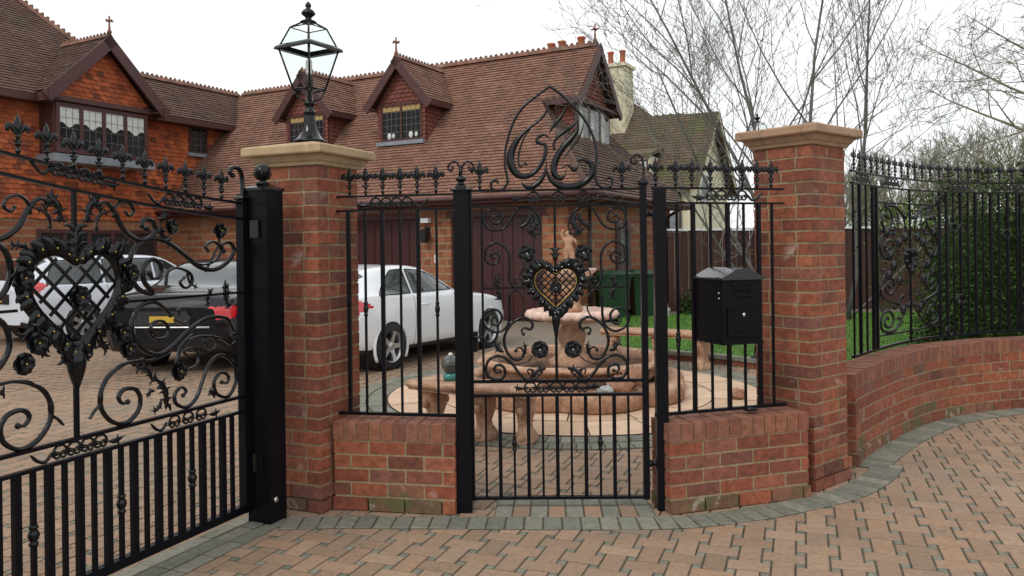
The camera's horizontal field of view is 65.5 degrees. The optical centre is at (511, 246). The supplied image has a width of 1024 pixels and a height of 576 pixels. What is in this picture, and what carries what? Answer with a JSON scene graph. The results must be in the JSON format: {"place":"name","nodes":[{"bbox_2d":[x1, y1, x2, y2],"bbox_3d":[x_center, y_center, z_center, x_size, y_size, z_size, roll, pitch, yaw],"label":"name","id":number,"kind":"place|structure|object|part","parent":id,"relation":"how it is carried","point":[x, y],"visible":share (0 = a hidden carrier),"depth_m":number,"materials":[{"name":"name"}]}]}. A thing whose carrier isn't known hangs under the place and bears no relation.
{"place":"outdoors","nodes":[
{"label":"outdoors","id":0,"kind":"place"},
{"bbox_2d":[0,304,1023,575],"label":"driveway paving","id":1,"kind":"structure","parent":0,"point":[718,550],"depth_m":4.51,"materials":[{"name":"brick"}]},
{"bbox_2d":[0,254,175,340],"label":"white estate car","id":2,"kind":"object","parent":1,"relation":"on","point":[18,321],"visible":0.24,"depth_m":13.82,"materials":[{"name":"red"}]},
{"bbox_3d":[-8.631,0.416,13.804,1.255,0.390,0.406,-1,0,30],"label":"rear window","id":3,"kind":"part","parent":2,"relation":"part of","materials":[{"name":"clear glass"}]},
{"bbox_3d":[-7.695,0.430,13.938,0.190,0.420,1.010,-1,0,30],"label":"side window","id":4,"kind":"part","parent":2,"relation":"part of","materials":[{"name":"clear glass"}]},
{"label":"side window","id":5,"kind":"part","parent":2,"relation":"part of","materials":[{"name":"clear glass"}]},
{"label":"side window","id":6,"kind":"part","parent":2,"relation":"part of","materials":[{"name":"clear glass"}]},
{"bbox_2d":[106,258,237,366],"bbox_3d":[-4.140,0.904,12.228,2.114,1.476,4.624,-1,0,6],"label":"black saloon","id":7,"kind":"object","parent":1,"relation":"on","point":[197,307],"visible":0.3,"depth_m":9.99,"materials":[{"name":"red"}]},
{"bbox_2d":[152,263,236,288],"bbox_3d":[-4.268,0.395,11.019,1.218,0.330,0.792,-1,0,6],"label":"rear window","id":8,"kind":"structure","parent":7,"relation":"in","point":[216,279],"depth_m":10.98,"materials":[{"name":"grey glass"}]},
{"bbox_2d":[0,0,689,322],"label":"brick house","id":9,"kind":"structure","parent":1,"relation":"on","point":[407,114],"depth_m":18.73,"materials":[{"name":"ceramic"}]},
{"bbox_2d":[36,229,156,256],"bbox_3d":[-10.105,0.621,19.586,0.050,2.080,3.150,-1,0,28],"label":"patio window","id":10,"kind":"structure","parent":9,"relation":"in","point":[148,248],"depth_m":19.84,"materials":[{"name":"black glass"}]},
{"bbox_2d":[187,127,207,157],"bbox_3d":[-8.693,-2.947,22.123,0.120,0.900,0.760,-1,0,28],"label":"window","id":11,"kind":"structure","parent":9,"relation":"in","point":[198,141],"depth_m":22.13,"materials":[{"name":"black glass"}]},
{"bbox_2d":[357,219,415,266],"bbox_3d":[-3.030,0.489,18.249,2.190,2.200,0.090,-1,0,28],"label":"garage door","id":12,"kind":"structure","parent":9,"relation":"in","point":[408,226],"depth_m":18.09,"materials":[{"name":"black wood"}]},
{"bbox_2d":[453,215,542,320],"bbox_3d":[-0.290,0.454,16.765,2.200,2.200,0.090,-1,0,28],"label":"garage door","id":13,"kind":"structure","parent":9,"relation":"in","point":[513,237],"depth_m":16.66,"materials":[{"name":"black wood"}]},
{"bbox_2d":[547,36,585,47],"bbox_3d":[2.127,-3.163,30.071,1.820,9.370,1.120,-1,0,28],"label":"chimney stack","id":14,"kind":"object","parent":9,"relation":"on","point":[580,39],"visible":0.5,"depth_m":30.03,"materials":[{"name":"ceramic"}]},
{"bbox_2d":[574,102,609,144],"bbox_3d":[1.951,-2.771,18.698,0.220,1.050,2.300,-1,0,28],"label":"window","id":15,"kind":"structure","parent":9,"relation":"in","point":[606,139],"depth_m":18.78,"materials":[{"name":"white glass"}]},
{"bbox_2d":[615,221,631,308],"bbox_3d":[2.504,0.457,17.796,0.055,2.080,0.900,-1,0,28],"label":"side door","id":16,"kind":"structure","parent":9,"relation":"in","point":[619,234],"depth_m":17.65,"materials":[{"name":"brown wood"}]},
{"bbox_2d":[333,415,456,514],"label":"brick wall","id":17,"kind":"structure","parent":1,"relation":"on","point":[406,464],"depth_m":4.69,"materials":[{"name":"red brick"}]},
{"bbox_2d":[336,165,455,416],"bbox_3d":[-0.716,0.264,4.800,0.798,1.505,0.031,-1,0,10],"label":"iron railing","id":18,"kind":"object","parent":17,"relation":"on","point":[399,176],"visible":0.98,"depth_m":4.80,"materials":[{"name":"black metal"}]},
{"bbox_2d":[358,264,503,370],"bbox_3d":[-1.704,0.922,11.591,2.029,1.372,4.062,-1,0,30],"label":"sedan","id":19,"kind":"object","parent":1,"relation":"on","point":[428,305],"visible":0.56,"depth_m":10.55,"materials":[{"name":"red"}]},
{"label":"side window","id":20,"kind":"part","parent":19,"relation":"part of","materials":[{"name":"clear glass"}]},
{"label":"side window","id":21,"kind":"part","parent":19,"relation":"part of","materials":[{"name":"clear glass"}]},
{"bbox_2d":[447,161,474,513],"bbox_3d":[-0.288,0.548,4.690,0.162,2.112,0.124,-1,0,1],"label":"gate post","id":22,"kind":"object","parent":1,"relation":"on","point":[460,190],"visible":0.99,"depth_m":4.64,"materials":[{"name":"black metal"}]},
{"bbox_2d":[112,408,1023,575],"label":"paving border","id":23,"kind":"object","parent":1,"relation":"on","point":[881,472],"visible":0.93,"depth_m":4.53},
{"bbox_2d":[244,164,286,524],"bbox_3d":[-1.413,0.560,4.567,0.178,2.076,0.164,-1,0,23],"label":"gate post","id":24,"kind":"object","parent":23,"relation":"on","point":[267,351],"visible":0.97,"depth_m":4.51,"materials":[{"name":"black metal"}]},
{"bbox_2d":[0,114,251,575],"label":"vehicle gate","id":25,"kind":"structure","parent":24,"relation":"attached to","point":[23,282],"depth_m":3.71,"materials":[{"name":"black metal"}]},
{"bbox_2d":[668,355,755,368],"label":"lawn kerb","id":26,"kind":"structure","parent":1,"relation":"on","point":[717,361],"depth_m":10.31,"materials":[{"name":"beige stone"}]},
{"bbox_2d":[637,348,756,363],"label":"lawn kerb top","id":27,"kind":"structure","parent":26,"relation":"on","point":[716,356],"depth_m":10.33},
{"bbox_2d":[651,406,810,513],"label":"brick wall","id":28,"kind":"structure","parent":1,"relation":"on","point":[723,459],"depth_m":4.72,"materials":[{"name":"red brick"}]},
{"bbox_2d":[647,158,786,416],"bbox_3d":[1.241,0.234,4.788,0.933,1.529,0.090,-1,0,-18],"label":"iron railing","id":29,"kind":"object","parent":28,"relation":"on","point":[710,169],"visible":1,"depth_m":4.80,"materials":[{"name":"black metal"}]},
{"bbox_2d":[693,267,764,345],"bbox_3d":[1.257,0.334,4.622,0.282,0.431,0.318,-1,0,-18],"label":"mailbox","id":30,"kind":"object","parent":29,"relation":"attached to","point":[728,305],"visible":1,"depth_m":4.50,"materials":[{"name":"black metal"}]},
{"bbox_2d":[727,308,759,336],"bbox_3d":[1.303,0.426,4.482,0.206,0.156,0.012,-1,0,-18],"label":"door","id":31,"kind":"structure","parent":30,"relation":"in","point":[735,318],"depth_m":4.48,"materials":[{"name":"black metal"}]},
{"bbox_2d":[735,122,862,491],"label":"brick gate pier","id":32,"kind":"structure","parent":1,"relation":"on","point":[806,159],"depth_m":5.09,"materials":[{"name":"brick"}]},
{"bbox_2d":[875,200,933,303],"bbox_3d":[9.541,0.125,19.465,1.887,2.659,1.884,-1,0,0],"label":"shrub","id":33,"kind":"object","parent":1,"relation":"on","point":[906,220],"depth_m":19.44,"materials":[{"name":"green plant"}]},
{"bbox_2d":[846,336,1023,466],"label":"curved brick wall","id":34,"kind":"structure","parent":1,"relation":"on","point":[893,393],"depth_m":6.78,"materials":[{"name":"red brick"}]},
{"bbox_2d":[849,147,1023,357],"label":"curved iron railing","id":35,"kind":"object","parent":34,"relation":"on","point":[909,254],"visible":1,"depth_m":6.99,"materials":[{"name":"black metal"}]},
{"bbox_2d":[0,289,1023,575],"bbox_3d":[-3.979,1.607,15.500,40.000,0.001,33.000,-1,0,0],"label":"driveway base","id":36,"kind":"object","parent":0,"point":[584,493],"depth_m":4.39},
{"bbox_2d":[241,141,375,513],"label":"brick gate pier","id":37,"kind":"structure","parent":36,"relation":"on","point":[306,176],"depth_m":4.75,"materials":[{"name":"brick"}]},
{"bbox_2d":[274,2,342,142],"bbox_3d":[-1.261,-1.086,4.949,0.299,0.878,0.299,-1,0,30],"label":"lantern","id":38,"kind":"object","parent":37,"relation":"on","point":[309,132],"visible":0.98,"depth_m":4.92,"materials":[{"name":"black metal"}]},
{"bbox_2d":[647,187,668,511],"bbox_3d":[0.843,0.620,4.671,0.138,1.938,0.076,-1,0,1],"label":"gate post","id":39,"kind":"object","parent":36,"relation":"on","point":[657,213],"visible":0.99,"depth_m":4.63,"materials":[{"name":"black metal"}]},
{"bbox_2d":[469,85,649,500],"bbox_3d":[0.268,0.266,4.660,1.070,2.435,0.102,-1,0,1],"label":"walk in gate","id":40,"kind":"object","parent":39,"relation":"attached to","point":[556,312],"visible":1,"depth_m":4.67,"materials":[{"name":"black metal"}]},
{"bbox_2d":[607,50,737,271],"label":"cottage","id":41,"kind":"structure","parent":36,"relation":"on","point":[665,175],"depth_m":30.03,"materials":[{"name":"tile"}]},
{"bbox_2d":[670,211,674,240],"bbox_3d":[5.465,-0.746,28.122,0.800,1.050,0.040,-1,0,28],"label":"window","id":42,"kind":"structure","parent":41,"relation":"in","point":[672,218],"depth_m":28.00,"materials":[{"name":"grey glass"}]},
{"bbox_2d":[700,173,708,201],"bbox_3d":[7.108,-2.193,29.359,0.040,1.100,1.100,-1,0,28],"label":"window","id":43,"kind":"structure","parent":41,"relation":"in","point":[706,175],"depth_m":29.27,"materials":[{"name":"grey glass"}]},
{"bbox_2d":[23,0,1023,228],"label":"sky","id":44,"kind":"structure","parent":0,"point":[224,44],"materials":[{"name":"white"}]},
{"bbox_2d":[361,370,756,449],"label":"patio","id":45,"kind":"structure","parent":0,"point":[720,391],"depth_m":7.43,"materials":[{"name":"stone"}]},
{"bbox_2d":[359,364,756,449],"bbox_3d":[0.660,1.538,8.400,4.691,0.017,4.691,-1,0,0],"label":"patio ring","id":46,"kind":"object","parent":45,"relation":"on","point":[375,401],"visible":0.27,"depth_m":7.62,"materials":[{"name":"grey stone"}]},
{"bbox_2d":[405,375,542,445],"bbox_3d":[-0.286,1.326,6.489,1.167,0.455,0.491,-1,0,26],"label":"stone bench","id":47,"kind":"object","parent":46,"relation":"on","point":[429,389],"visible":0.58,"depth_m":6.34,"materials":[{"name":"stone"}]},
{"bbox_2d":[441,352,454,380],"bbox_3d":[-0.507,0.985,6.580,0.150,0.227,0.150,-1,0,0],"label":"garden ornament","id":48,"kind":"object","parent":47,"relation":"on","point":[448,365],"visible":0.88,"depth_m":6.53,"materials":[{"name":"grey glass"}]},
{"bbox_2d":[600,327,710,370],"bbox_3d":[1.863,1.296,10.202,1.641,0.460,0.534,-1,0,33],"label":"stone bench","id":49,"kind":"object","parent":46,"relation":"on","point":[703,352],"visible":0.45,"depth_m":9.93,"materials":[{"name":"stone"}]},
{"bbox_2d":[474,229,685,414],"bbox_3d":[0.629,0.670,8.400,2.318,1.716,2.318,-1,0,11],"label":"stone fountain","id":50,"kind":"object","parent":45,"relation":"on","point":[570,330],"visible":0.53,"depth_m":8.04,"materials":[{"name":"stone"}]},
{"bbox_2d":[595,384,613,391],"bbox_3d":[0.845,1.311,7.273,0.170,0.108,0.132,-1,0,20],"label":"garden rock","id":51,"kind":"object","parent":50,"relation":"on","point":[606,388],"visible":0.6,"depth_m":7.24,"materials":[{"name":"grey stone"}]},
{"bbox_2d":[606,374,634,391],"bbox_3d":[1.006,1.274,7.361,0.278,0.198,0.207,-1,0,0],"label":"garden rock","id":52,"kind":"object","parent":50,"relation":"on","point":[621,386],"visible":0.46,"depth_m":7.28,"materials":[{"name":"beige stone"}]},
{"bbox_2d":[621,365,641,387],"bbox_3d":[1.135,1.213,7.437,0.208,0.219,0.249,-1,0,37],"label":"garden rock","id":53,"kind":"object","parent":50,"relation":"on","point":[635,372],"visible":0.54,"depth_m":7.39,"materials":[{"name":"beige stone"}]},
{"bbox_2d":[732,388,743,399],"bbox_3d":[2.239,1.463,7.901,0.156,0.136,0.109,-1,0,0],"label":"garden rock","id":54,"kind":"object","parent":45,"relation":"on","point":[737,393],"visible":0.84,"depth_m":7.87,"materials":[{"name":"beige stone"}]},
{"bbox_2d":[485,309,923,351],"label":"garden path","id":55,"kind":"structure","parent":0,"point":[539,331],"depth_m":14.02,"materials":[{"name":"grey stone"}]},
{"bbox_2d":[593,270,633,319],"bbox_3d":[2.035,0.999,16.290,0.713,1.050,0.777,-1,0,-10],"label":"wheelie bin","id":56,"kind":"object","parent":55,"relation":"on","point":[620,301],"visible":0.42,"depth_m":16.02,"materials":[{"name":"green plastic"}]},
{"bbox_2d":[628,269,653,316],"bbox_3d":[2.734,0.990,16.540,0.620,1.050,0.777,-1,0,-4],"label":"wheelie bin","id":57,"kind":"object","parent":55,"relation":"on","point":[635,299],"visible":0.52,"depth_m":16.27,"materials":[{"name":"green plastic"}]},
{"bbox_2d":[675,289,690,314],"bbox_3d":[4.137,1.160,17.217,1.173,0.732,1.160,-1,0,0],"label":"shrub","id":58,"kind":"object","parent":55,"relation":"on","point":[685,304],"visible":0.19,"depth_m":17.12,"materials":[{"name":"green plant"}]},
{"bbox_2d":[667,226,944,311],"bbox_3d":[9.500,0.447,17.900,12.006,1.860,0.080,-1,0,0],"label":"board fence","id":59,"kind":"object","parent":55,"relation":"on","point":[702,257],"visible":0.17,"depth_m":17.89,"materials":[{"name":"brown wood"}]},
{"bbox_2d":[619,310,928,360],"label":"lawn","id":60,"kind":"structure","parent":0,"point":[850,352],"depth_m":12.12,"materials":[{"name":"green plant"}]},
{"bbox_2d":[476,0,1019,270],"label":"bare tree","id":61,"kind":"object","parent":60,"relation":"on","point":[747,98],"visible":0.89,"depth_m":13.60,"materials":[{"name":"brown plant"}]},
{"bbox_2d":[746,114,767,358],"bbox_3d":[3.099,-0.122,10.000,0.246,3.104,0.246,-1,0,-20],"label":"lamp post","id":62,"kind":"object","parent":60,"relation":"on","point":[756,118],"visible":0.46,"depth_m":9.98,"materials":[{"name":"black metal"}]},
{"bbox_2d":[784,0,1018,319],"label":"bare tree","id":63,"kind":"object","parent":60,"relation":"on","point":[849,316],"visible":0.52,"depth_m":14.91,"materials":[{"name":"brown plant"}]},
{"bbox_2d":[844,155,1023,340],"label":"evergreen hedge","id":64,"kind":"object","parent":60,"relation":"on","point":[995,269],"visible":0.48,"depth_m":10.06,"materials":[{"name":"green plant"}]},
{"bbox_2d":[906,270,992,344],"bbox_3d":[5.346,0.844,9.789,0.976,1.163,0.976,-1,0,0],"label":"shrub","id":65,"kind":"object","parent":60,"relation":"on","point":[926,333],"visible":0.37,"depth_m":9.64,"materials":[{"name":"green plant"}]},
{"label":"ground","id":66,"kind":"structure","parent":0,"visible":0},
{"bbox_2d":[844,165,884,228],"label":"distant tree","id":67,"kind":"object","parent":66,"relation":"on","point":[846,198],"visible":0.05,"depth_m":47.30,"materials":[{"name":"green plant"}]},
{"bbox_2d":[844,140,919,248],"bbox_3d":[18.171,-2.028,40.577,5.172,6.855,5.307,-1,0,-33],"label":"distant tree","id":68,"kind":"object","parent":66,"relation":"on","point":[868,198],"visible":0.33,"depth_m":39.84,"materials":[{"name":"green plant"}]},
{"bbox_2d":[845,126,972,227],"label":"distant tree","id":69,"kind":"object","parent":66,"relation":"on","point":[890,190],"visible":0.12,"depth_m":44.24,"materials":[{"name":"green plant"}]},
{"bbox_2d":[893,127,995,226],"bbox_3d":[20.837,-2.195,37.643,4.852,7.118,3.739,-1,0,-23],"label":"distant tree","id":70,"kind":"object","parent":66,"relation":"on","point":[921,186],"visible":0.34,"depth_m":37.59,"materials":[{"name":"green plant"}]},
{"bbox_2d":[873,0,1023,185],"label":"bare tree","id":71,"kind":"object","parent":66,"relation":"on","point":[999,81],"visible":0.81,"depth_m":22.89,"materials":[{"name":"brown plant"}]},
{"bbox_2d":[937,114,1022,224],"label":"distant tree","id":72,"kind":"object","parent":66,"relation":"on","point":[986,148],"visible":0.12,"depth_m":41.25,"materials":[{"name":"green plant"}]},
{"bbox_2d":[962,132,1023,208],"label":"distant tree","id":73,"kind":"object","parent":66,"relation":"on","point":[992,161],"visible":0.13,"depth_m":39.49,"materials":[{"name":"green plant"}]},
{"bbox_2d":[969,114,1023,213],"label":"distant tree","id":74,"kind":"object","parent":66,"relation":"on","point":[1013,158],"visible":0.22,"depth_m":35.88,"materials":[{"name":"green plant"}]}
]}

